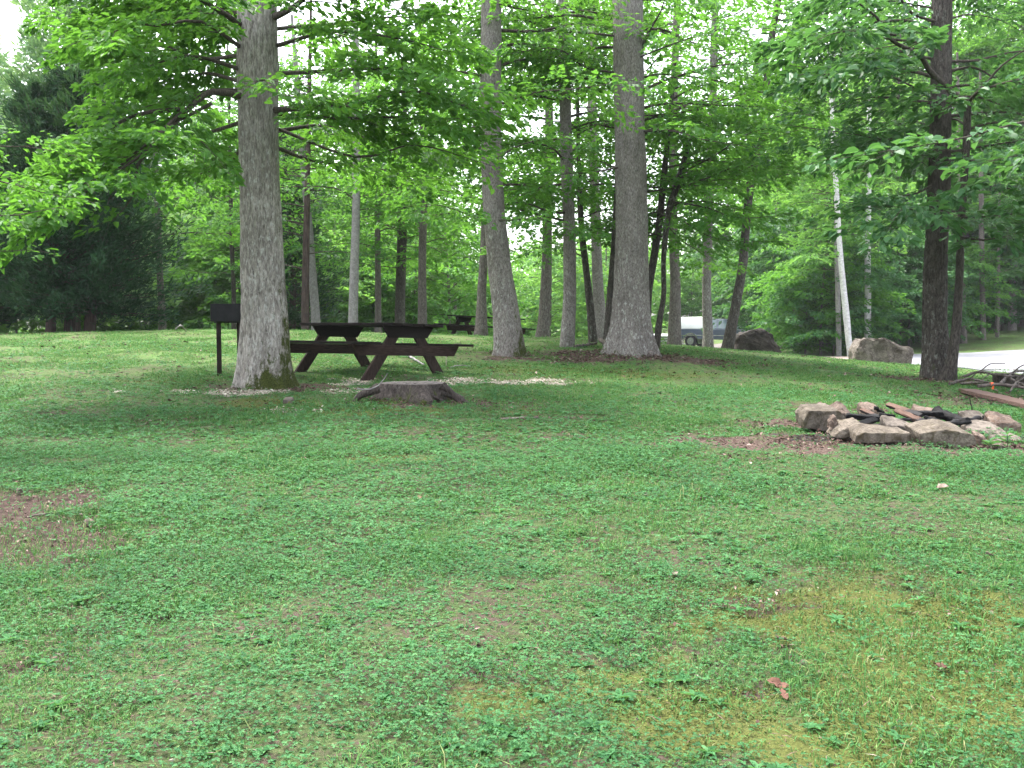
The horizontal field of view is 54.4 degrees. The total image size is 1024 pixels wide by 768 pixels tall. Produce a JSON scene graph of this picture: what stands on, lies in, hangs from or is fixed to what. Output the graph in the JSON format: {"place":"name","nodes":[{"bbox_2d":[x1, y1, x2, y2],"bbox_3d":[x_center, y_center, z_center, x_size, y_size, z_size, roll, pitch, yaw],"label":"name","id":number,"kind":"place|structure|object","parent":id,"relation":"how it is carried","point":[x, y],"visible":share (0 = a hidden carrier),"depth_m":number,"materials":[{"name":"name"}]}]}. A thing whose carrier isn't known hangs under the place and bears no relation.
{"place":"outdoors","nodes":[
{"label":"outdoors","id":0,"kind":"place"},
{"bbox_2d":[0,0,1019,327],"label":"sky","id":1,"kind":"structure","parent":0,"point":[8,19],"materials":[{"name":"white"}]},
{"bbox_2d":[0,317,1023,767],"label":"ground","id":2,"kind":"structure","parent":0,"point":[1006,339],"depth_m":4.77,"materials":[{"name":"plant"}]},
{"bbox_2d":[0,121,47,328],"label":"cedar tree","id":3,"kind":"object","parent":2,"relation":"on","point":[4,316],"visible":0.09,"depth_m":27.26,"materials":[{"name":"green plant"}]},
{"bbox_2d":[0,315,58,332],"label":"understory tree","id":4,"kind":"object","parent":2,"relation":"on","point":[16,327],"visible":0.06,"depth_m":38.73,"materials":[{"name":"green plant"}]},
{"bbox_2d":[0,125,100,271],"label":"beech tree","id":5,"kind":"object","parent":2,"relation":"on","point":[62,210],"visible":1,"depth_m":8.81,"materials":[{"name":"green plant"}]},
{"bbox_2d":[0,72,145,332],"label":"cedar tree","id":6,"kind":"object","parent":2,"relation":"on","point":[24,103],"visible":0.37,"depth_m":25.58,"materials":[{"name":"green plant"}]},
{"bbox_2d":[0,0,200,330],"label":"cedar tree","id":7,"kind":"object","parent":2,"relation":"on","point":[31,50],"visible":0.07,"depth_m":33.35,"materials":[{"name":"green plant"}]},
{"bbox_2d":[0,63,217,331],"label":"cedar tree","id":8,"kind":"object","parent":2,"relation":"on","point":[67,78],"visible":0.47,"depth_m":26.05,"materials":[{"name":"green plant"}]},
{"bbox_2d":[81,264,197,330],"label":"understory tree","id":9,"kind":"object","parent":2,"relation":"on","point":[153,327],"visible":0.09,"depth_m":40.62,"materials":[{"name":"green plant"}]},
{"bbox_2d":[86,38,239,329],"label":"slender tree","id":10,"kind":"object","parent":2,"relation":"on","point":[233,239],"visible":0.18,"depth_m":29.93,"materials":[{"name":"green plant"}]},
{"bbox_2d":[96,216,229,330],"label":"understory tree","id":11,"kind":"object","parent":2,"relation":"on","point":[114,328],"visible":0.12,"depth_m":41.02,"materials":[{"name":"green plant"}]},
{"bbox_2d":[145,154,239,321],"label":"woodland tree","id":12,"kind":"object","parent":2,"relation":"on","point":[205,189],"visible":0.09,"depth_m":45.89,"materials":[{"name":"green plant"}]},
{"bbox_2d":[146,214,240,330],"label":"understory tree","id":13,"kind":"object","parent":2,"relation":"on","point":[202,295],"visible":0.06,"depth_m":42.41,"materials":[{"name":"green plant"}]},
{"bbox_2d":[210,304,240,375],"bbox_3d":[-3.981,-0.604,14.590,0.752,1.142,0.420,0,3,0],"label":"charcoal grill","id":14,"kind":"object","parent":2,"relation":"on","point":[224,313],"visible":0.45,"depth_m":14.36,"materials":[{"name":"metal"}]},
{"bbox_2d":[163,123,287,316],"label":"woodland tree","id":15,"kind":"object","parent":2,"relation":"on","point":[218,184],"visible":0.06,"depth_m":45.11,"materials":[{"name":"green plant"}]},
{"bbox_2d":[130,45,331,328],"bbox_3d":[-9.436,-6.405,33.352,6.760,10.079,5.416,0,3,0],"label":"slender tree","id":16,"kind":"object","parent":2,"relation":"on","point":[234,290],"visible":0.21,"depth_m":32.97,"materials":[{"name":"green plant"}]},
{"bbox_2d":[150,203,335,329],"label":"understory tree","id":17,"kind":"object","parent":2,"relation":"on","point":[193,320],"visible":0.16,"depth_m":40.41,"materials":[{"name":"green plant"}]},
{"bbox_2d":[178,213,349,329],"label":"understory tree","id":18,"kind":"object","parent":2,"relation":"on","point":[204,262],"visible":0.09,"depth_m":40.31,"materials":[{"name":"green plant"}]},
{"bbox_2d":[0,0,540,389],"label":"oak tree","id":19,"kind":"object","parent":2,"relation":"on","point":[252,29],"visible":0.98,"depth_m":12.65,"materials":[{"name":"green plant"}]},
{"bbox_2d":[234,125,359,329],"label":"cedar tree","id":20,"kind":"object","parent":2,"relation":"on","point":[294,316],"visible":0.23,"depth_m":35.58,"materials":[{"name":"green plant"}]},
{"bbox_2d":[188,14,408,330],"bbox_3d":[-6.678,-6.295,31.136,7.318,10.030,5.446,-2,4,-23],"label":"slender tree","id":21,"kind":"object","parent":2,"relation":"on","point":[314,303],"visible":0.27,"depth_m":30.77,"materials":[{"name":"green plant"}]},
{"bbox_2d":[202,0,401,329],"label":"slender tree","id":22,"kind":"object","parent":2,"relation":"on","point":[306,244],"visible":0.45,"depth_m":28.84,"materials":[{"name":"green plant"}]},
{"bbox_2d":[236,230,374,331],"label":"understory tree","id":23,"kind":"object","parent":2,"relation":"on","point":[360,295],"visible":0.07,"depth_m":39.84,"materials":[{"name":"green plant"}]},
{"bbox_2d":[237,209,412,332],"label":"understory tree","id":24,"kind":"object","parent":2,"relation":"on","point":[368,234],"visible":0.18,"depth_m":42.47,"materials":[{"name":"green plant"}]},
{"bbox_2d":[231,0,466,322],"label":"slender tree","id":25,"kind":"object","parent":2,"relation":"on","point":[354,280],"visible":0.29,"depth_m":27.76,"materials":[{"name":"green plant"}]},
{"bbox_2d":[108,376,597,411],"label":"wood chips","id":26,"kind":"object","parent":2,"relation":"on","point":[468,379],"visible":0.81,"depth_m":13.90,"materials":[{"name":"wood"}]},
{"bbox_2d":[291,129,417,311],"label":"woodland tree","id":27,"kind":"object","parent":2,"relation":"on","point":[342,149],"visible":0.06,"depth_m":48.16,"materials":[{"name":"green plant"}]},
{"bbox_2d":[320,244,439,331],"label":"understory tree","id":28,"kind":"object","parent":2,"relation":"on","point":[385,304],"visible":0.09,"depth_m":43.36,"materials":[{"name":"green plant"}]},
{"bbox_2d":[303,39,459,332],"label":"slender tree","id":29,"kind":"object","parent":2,"relation":"on","point":[378,274],"visible":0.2,"depth_m":31.87,"materials":[{"name":"green plant"}]},
{"bbox_2d":[290,323,473,380],"bbox_3d":[-2.154,-0.501,15.066,2.317,0.822,2.128,3,3,41],"label":"picnic table","id":30,"kind":"object","parent":2,"relation":"on","point":[389,345],"visible":0.88,"depth_m":14.80,"materials":[{"name":"brown wood"}]},
{"bbox_2d":[293,41,480,322],"bbox_3d":[-3.716,-6.306,33.396,6.624,10.282,5.958,0,3,0],"label":"slender tree","id":31,"kind":"object","parent":2,"relation":"on","point":[402,239],"visible":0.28,"depth_m":32.74,"materials":[{"name":"green plant"}]},
{"bbox_2d":[352,381,469,405],"bbox_3d":[-1.217,0.125,12.299,1.475,0.345,1.176,0,3,0],"label":"tree stump","id":32,"kind":"object","parent":2,"relation":"on","point":[425,393],"visible":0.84,"depth_m":12.00,"materials":[{"name":"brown wood"}]},
{"bbox_2d":[358,239,475,333],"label":"understory tree","id":33,"kind":"object","parent":2,"relation":"on","point":[434,287],"visible":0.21,"depth_m":42.90,"materials":[{"name":"green plant"}]},
{"bbox_2d":[321,25,524,323],"bbox_3d":[-2.574,-6.192,30.595,6.472,10.169,5.178,1,4,17],"label":"slender tree","id":34,"kind":"object","parent":2,"relation":"on","point":[422,265],"visible":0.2,"depth_m":30.26,"materials":[{"name":"green plant"}]},
{"bbox_2d":[340,216,527,336],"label":"understory tree","id":35,"kind":"object","parent":2,"relation":"on","point":[475,240],"visible":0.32,"depth_m":41.34,"materials":[{"name":"green plant"}]},
{"bbox_2d":[409,162,492,332],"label":"woodland tree","id":36,"kind":"object","parent":2,"relation":"on","point":[468,202],"visible":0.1,"depth_m":53.84,"materials":[{"name":"green plant"}]},
{"bbox_2d":[294,0,667,356],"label":"oak tree","id":37,"kind":"object","parent":2,"relation":"on","point":[508,339],"visible":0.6,"depth_m":17.82,"materials":[{"name":"green plant"}]},
{"bbox_2d":[434,315,534,334],"bbox_3d":[-0.810,-1.612,29.957,2.317,0.822,2.128,5,4,26],"label":"picnic table","id":38,"kind":"object","parent":2,"relation":"on","point":[456,326],"visible":0.55,"depth_m":29.97,"materials":[{"name":"brown wood"}]},
{"bbox_2d":[372,0,597,335],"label":"maple tree","id":39,"kind":"object","parent":2,"relation":"on","point":[481,326],"visible":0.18,"depth_m":25.29,"materials":[{"name":"green plant"}]},
{"bbox_2d":[450,268,538,335],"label":"understory tree","id":40,"kind":"object","parent":2,"relation":"on","point":[523,291],"visible":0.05,"depth_m":68.33,"materials":[{"name":"green plant"}]},
{"bbox_2d":[0,338,1023,767],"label":"clover","id":41,"kind":"object","parent":2,"relation":"on","point":[420,444],"visible":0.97,"depth_m":5.73,"materials":[{"name":"green plant"}]},
{"bbox_2d":[0,397,1023,767],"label":"weeds","id":42,"kind":"object","parent":2,"relation":"on","point":[538,695],"visible":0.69,"depth_m":5.62,"materials":[{"name":"green plant"}]},
{"bbox_2d":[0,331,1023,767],"bbox_3d":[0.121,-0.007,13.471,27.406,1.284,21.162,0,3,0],"label":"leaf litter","id":43,"kind":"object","parent":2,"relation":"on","point":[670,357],"visible":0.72,"depth_m":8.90,"materials":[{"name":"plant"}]},
{"bbox_2d":[34,363,1023,767],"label":"moss","id":44,"kind":"object","parent":2,"relation":"on","point":[954,681],"visible":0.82,"depth_m":4.29,"materials":[{"name":"plant"}]},
{"bbox_2d":[473,240,608,338],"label":"understory tree","id":45,"kind":"object","parent":2,"relation":"on","point":[579,295],"visible":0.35,"depth_m":59.41,"materials":[{"name":"green plant"}]},
{"bbox_2d":[408,0,688,347],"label":"maple tree","id":46,"kind":"object","parent":2,"relation":"on","point":[567,337],"visible":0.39,"depth_m":19.93,"materials":[{"name":"green plant"}]},
{"bbox_2d":[441,0,668,336],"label":"maple tree","id":47,"kind":"object","parent":2,"relation":"on","point":[543,326],"visible":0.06,"depth_m":26.78,"materials":[{"name":"green plant"}]},
{"bbox_2d":[470,0,694,338],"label":"maple tree","id":48,"kind":"object","parent":2,"relation":"on","point":[598,289],"visible":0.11,"depth_m":24.79,"materials":[{"name":"green plant"}]},
{"bbox_2d":[476,0,714,341],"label":"maple tree","id":49,"kind":"object","parent":2,"relation":"on","point":[592,330],"visible":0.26,"depth_m":21.83,"materials":[{"name":"green plant"}]},
{"bbox_2d":[551,244,682,343],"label":"understory tree","id":50,"kind":"object","parent":2,"relation":"on","point":[656,299],"visible":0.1,"depth_m":62.80,"materials":[{"name":"green plant"}]},
{"bbox_2d":[576,239,669,333],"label":"understory tree","id":51,"kind":"object","parent":2,"relation":"on","point":[658,269],"visible":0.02,"depth_m":85.35,"materials":[{"name":"green plant"}]},
{"bbox_2d":[535,68,727,344],"bbox_3d":[2.439,-3.587,20.524,3.946,6.141,2.910,1,4,11],"label":"maple tree","id":52,"kind":"object","parent":2,"relation":"on","point":[608,310],"visible":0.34,"depth_m":20.33,"materials":[{"name":"green plant"}]},
{"bbox_2d":[423,0,841,357],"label":"oak tree","id":53,"kind":"object","parent":2,"relation":"on","point":[630,331],"visible":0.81,"depth_m":18.36,"materials":[{"name":"green plant"}]},
{"bbox_2d":[544,63,800,312],"bbox_3d":[3.356,-3.626,21.359,5.437,6.165,4.699,0,3,0],"label":"maple tree","id":54,"kind":"object","parent":2,"relation":"on","point":[654,249],"visible":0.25,"depth_m":20.77,"materials":[{"name":"green plant"}]},
{"bbox_2d":[556,0,795,344],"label":"maple tree","id":55,"kind":"object","parent":2,"relation":"on","point":[674,330],"visible":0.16,"depth_m":26.80,"materials":[{"name":"green plant"}]},
{"bbox_2d":[652,274,701,333],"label":"understory tree","id":56,"kind":"object","parent":2,"relation":"on","point":[690,309],"visible":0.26,"depth_m":86.97,"materials":[{"name":"green plant"}]},
{"bbox_2d":[551,100,829,349],"bbox_3d":[3.221,-3.017,19.843,4.779,5.196,5.507,0,3,0],"label":"understory tree","id":57,"kind":"object","parent":2,"relation":"on","point":[750,172],"visible":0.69,"depth_m":18.98,"materials":[{"name":"green plant"}]},
{"bbox_2d":[654,268,731,330],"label":"understory tree","id":58,"kind":"object","parent":2,"relation":"on","point":[696,286],"visible":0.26,"depth_m":88.03,"materials":[{"name":"green plant"}]},
{"bbox_2d":[666,253,756,322],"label":"understory tree","id":59,"kind":"object","parent":2,"relation":"on","point":[694,255],"visible":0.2,"depth_m":90.81,"materials":[{"name":"green plant"}]},
{"bbox_2d":[597,0,832,347],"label":"maple tree","id":60,"kind":"object","parent":2,"relation":"on","point":[707,339],"visible":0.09,"depth_m":27.77,"materials":[{"name":"green plant"}]},
{"bbox_2d":[734,328,781,352],"bbox_3d":[7.186,-1.197,29.747,1.534,0.953,1.604,0,3,0],"label":"boulder","id":61,"kind":"object","parent":2,"relation":"on","point":[758,339],"visible":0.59,"depth_m":29.01,"materials":[{"name":"stone"}]},
{"bbox_2d":[645,0,889,348],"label":"maple tree","id":62,"kind":"object","parent":2,"relation":"on","point":[728,341],"visible":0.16,"depth_m":27.29,"materials":[{"name":"green plant"}]},
{"bbox_2d":[712,126,822,342],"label":"woodland tree","id":63,"kind":"object","parent":2,"relation":"on","point":[761,203],"visible":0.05,"depth_m":64.15,"materials":[{"name":"green plant"}]},
{"bbox_2d":[711,221,853,331],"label":"understory tree","id":64,"kind":"object","parent":2,"relation":"on","point":[727,289],"visible":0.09,"depth_m":60.42,"materials":[{"name":"green plant"}]},
{"bbox_2d":[740,270,832,352],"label":"understory tree","id":65,"kind":"object","parent":2,"relation":"on","point":[754,318],"visible":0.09,"depth_m":52.26,"materials":[{"name":"green plant"}]},
{"bbox_2d":[700,204,911,333],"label":"understory tree","id":66,"kind":"object","parent":2,"relation":"on","point":[777,229],"visible":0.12,"depth_m":57.35,"materials":[{"name":"green plant"}]},
{"bbox_2d":[752,264,876,354],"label":"understory tree","id":67,"kind":"object","parent":2,"relation":"on","point":[809,344],"visible":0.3,"depth_m":48.73,"materials":[{"name":"green plant"}]},
{"bbox_2d":[795,403,845,430],"bbox_3d":[3.080,0.332,9.995,0.418,0.254,0.410,0,3,0],"label":"fire ring stone","id":68,"kind":"object","parent":2,"relation":"on","point":[812,416],"visible":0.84,"depth_m":9.81,"materials":[{"name":"stone"}]},
{"bbox_2d":[711,1,930,289],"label":"woodland tree","id":69,"kind":"object","parent":2,"relation":"on","point":[845,52],"visible":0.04,"depth_m":69.46,"materials":[{"name":"green plant"}]},
{"bbox_2d":[744,237,913,354],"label":"understory tree","id":70,"kind":"object","parent":2,"relation":"on","point":[773,276],"visible":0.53,"depth_m":47.26,"materials":[{"name":"green plant"}]},
{"bbox_2d":[758,50,903,355],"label":"slender tree","id":71,"kind":"object","parent":2,"relation":"on","point":[838,310],"visible":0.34,"depth_m":45.81,"materials":[{"name":"green plant"}]},
{"bbox_2d":[753,52,917,355],"bbox_3d":[14.453,-8.092,45.224,6.993,14.160,5.732,-1,4,-18],"label":"slender tree","id":72,"kind":"object","parent":2,"relation":"on","point":[845,311],"visible":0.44,"depth_m":44.74,"materials":[{"name":"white plant"}]},
{"bbox_2d":[750,242,921,354],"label":"understory tree","id":73,"kind":"object","parent":2,"relation":"on","point":[873,284],"visible":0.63,"depth_m":46.64,"materials":[{"name":"green plant"}]},
{"bbox_2d":[769,249,916,353],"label":"understory tree","id":74,"kind":"object","parent":2,"relation":"on","point":[877,305],"visible":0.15,"depth_m":48.71,"materials":[{"name":"green plant"}]},
{"bbox_2d":[826,417,859,438],"bbox_3d":[3.142,0.412,9.393,0.287,0.175,0.304,0,3,0],"label":"fire ring stone","id":75,"kind":"object","parent":2,"relation":"on","point":[840,429],"visible":0.65,"depth_m":9.33,"materials":[{"name":"stone"}]},
{"bbox_2d":[771,92,924,258],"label":"woodland tree","id":76,"kind":"object","parent":2,"relation":"on","point":[879,187],"visible":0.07,"depth_m":61.52,"materials":[{"name":"green plant"}]},
{"bbox_2d":[738,190,986,337],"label":"understory tree","id":77,"kind":"object","parent":2,"relation":"on","point":[887,214],"visible":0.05,"depth_m":56.99,"materials":[{"name":"green plant"}]},
{"bbox_2d":[798,72,928,337],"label":"slender tree","id":78,"kind":"object","parent":2,"relation":"on","point":[867,315],"visible":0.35,"depth_m":46.75,"materials":[{"name":"green plant"}]},
{"bbox_2d":[787,232,952,344],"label":"understory tree","id":79,"kind":"object","parent":2,"relation":"on","point":[904,323],"visible":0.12,"depth_m":51.53,"materials":[{"name":"green plant"}]},
{"bbox_2d":[738,0,1023,379],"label":"oak tree","id":80,"kind":"object","parent":2,"relation":"on","point":[935,341],"visible":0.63,"depth_m":16.80,"materials":[{"name":"green plant"}]},
{"bbox_2d":[848,338,913,363],"bbox_3d":[10.904,-0.869,29.751,1.691,1.056,1.524,0,3,0],"label":"boulder","id":81,"kind":"object","parent":2,"relation":"on","point":[878,349],"visible":0.66,"depth_m":29.10,"materials":[{"name":"stone"}]},
{"bbox_2d":[849,423,912,442],"bbox_3d":[3.373,0.449,9.147,0.516,0.164,0.290,0,3,0],"label":"fire ring stone","id":82,"kind":"object","parent":2,"relation":"on","point":[867,433],"visible":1,"depth_m":9.03,"materials":[{"name":"stone"}]},
{"bbox_2d":[749,0,1023,381],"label":"understory tree","id":83,"kind":"object","parent":2,"relation":"on","point":[930,40],"visible":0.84,"depth_m":15.04,"materials":[{"name":"green plant"}]},
{"bbox_2d":[830,25,983,331],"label":"woodland tree","id":84,"kind":"object","parent":2,"relation":"on","point":[925,54],"visible":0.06,"depth_m":62.91,"materials":[{"name":"green plant"}]},
{"bbox_2d":[832,230,984,344],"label":"understory tree","id":85,"kind":"object","parent":2,"relation":"on","point":[950,281],"visible":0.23,"depth_m":51.38,"materials":[{"name":"green plant"}]},
{"bbox_2d":[801,119,1023,188],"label":"beech tree","id":86,"kind":"object","parent":2,"relation":"on","point":[991,132],"visible":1,"depth_m":11.55,"materials":[{"name":"green plant"}]},
{"bbox_2d":[856,233,983,345],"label":"understory tree","id":87,"kind":"object","parent":2,"relation":"on","point":[967,268],"visible":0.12,"depth_m":52.75,"materials":[{"name":"green plant"}]},
{"bbox_2d":[841,0,1021,260],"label":"woodland tree","id":88,"kind":"object","parent":2,"relation":"on","point":[958,33],"visible":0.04,"depth_m":64.11,"materials":[{"name":"green plant"}]},
{"bbox_2d":[859,44,1009,280],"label":"woodland tree","id":89,"kind":"object","parent":2,"relation":"on","point":[929,62],"visible":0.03,"depth_m":62.70,"materials":[{"name":"green plant"}]},
{"bbox_2d":[904,419,976,447],"bbox_3d":[3.891,0.450,9.073,0.516,0.235,0.457,0,3,0],"label":"fire ring stone","id":90,"kind":"object","parent":2,"relation":"on","point":[934,431],"visible":0.94,"depth_m":8.87,"materials":[{"name":"stone"}]},
{"bbox_2d":[887,31,1023,329],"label":"woodland tree","id":91,"kind":"object","parent":2,"relation":"on","point":[986,43],"visible":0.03,"depth_m":61.40,"materials":[{"name":"green plant"}]},
{"bbox_2d":[894,244,1023,343],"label":"understory tree","id":92,"kind":"object","parent":2,"relation":"on","point":[991,312],"visible":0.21,"depth_m":54.07,"materials":[{"name":"green plant"}]},
{"bbox_2d":[907,52,1014,343],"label":"slender tree","id":93,"kind":"object","parent":2,"relation":"on","point":[963,329],"visible":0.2,"depth_m":53.67,"materials":[{"name":"green plant"}]},
{"bbox_2d":[907,45,1023,329],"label":"woodland tree","id":94,"kind":"object","parent":2,"relation":"on","point":[972,93],"visible":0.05,"depth_m":61.44,"materials":[{"name":"green plant"}]},
{"bbox_2d":[909,0,1023,330],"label":"woodland tree","id":95,"kind":"object","parent":2,"relation":"on","point":[1012,327],"visible":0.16,"depth_m":60.90,"materials":[{"name":"green plant"}]},
{"bbox_2d":[922,65,1023,339],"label":"slender tree","id":96,"kind":"object","parent":2,"relation":"on","point":[981,244],"visible":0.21,"depth_m":54.59,"materials":[{"name":"green plant"}]},
{"bbox_2d":[960,420,1005,433],"bbox_3d":[4.577,0.442,9.698,0.416,0.166,0.311,0,3,0],"label":"fire ring stone","id":97,"kind":"object","parent":2,"relation":"on","point":[978,425],"visible":0.45,"depth_m":9.66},
{"bbox_2d":[948,172,1023,336],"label":"slender tree","id":98,"kind":"object","parent":2,"relation":"on","point":[997,318],"visible":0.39,"depth_m":55.89,"materials":[{"name":"green plant"}]},
{"bbox_2d":[948,237,1023,330],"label":"understory tree","id":99,"kind":"object","parent":2,"relation":"on","point":[1013,317],"visible":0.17,"depth_m":61.01,"materials":[{"name":"green plant"}]},
{"bbox_2d":[949,243,1023,330],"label":"understory tree","id":100,"kind":"object","parent":2,"relation":"on","point":[1006,307],"visible":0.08,"depth_m":61.56,"materials":[{"name":"green plant"}]},
{"bbox_2d":[958,388,1023,407],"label":"plank","id":101,"kind":"object","parent":2,"relation":"on","point":[1009,400],"visible":0.99,"depth_m":12.97,"materials":[{"name":"wood"}]},
{"bbox_2d":[983,411,1021,432],"bbox_3d":[4.900,0.407,9.968,0.295,0.265,0.266,0,3,0],"label":"fire ring stone","id":102,"kind":"object","parent":2,"relation":"on","point":[998,419],"visible":0.72,"depth_m":9.89,"materials":[{"name":"stone"}]},
{"bbox_2d":[695,342,823,347],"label":"parking spur","id":103,"kind":"structure","parent":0,"point":[717,345],"depth_m":68.75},
{"bbox_2d":[681,317,745,345],"bbox_3d":[12.840,-3.231,61.885,5.440,1.880,2.240,2,4,33],"label":"pickup truck","id":104,"kind":"object","parent":103,"relation":"on","point":[691,333],"visible":0.39,"depth_m":61.78,"materials":[{"name":"paint"}]},
{"bbox_2d":[912,350,1023,373],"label":"parking lot","id":105,"kind":"structure","parent":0,"point":[1011,359],"depth_m":37.07,"materials":[{"name":"asphalt"}]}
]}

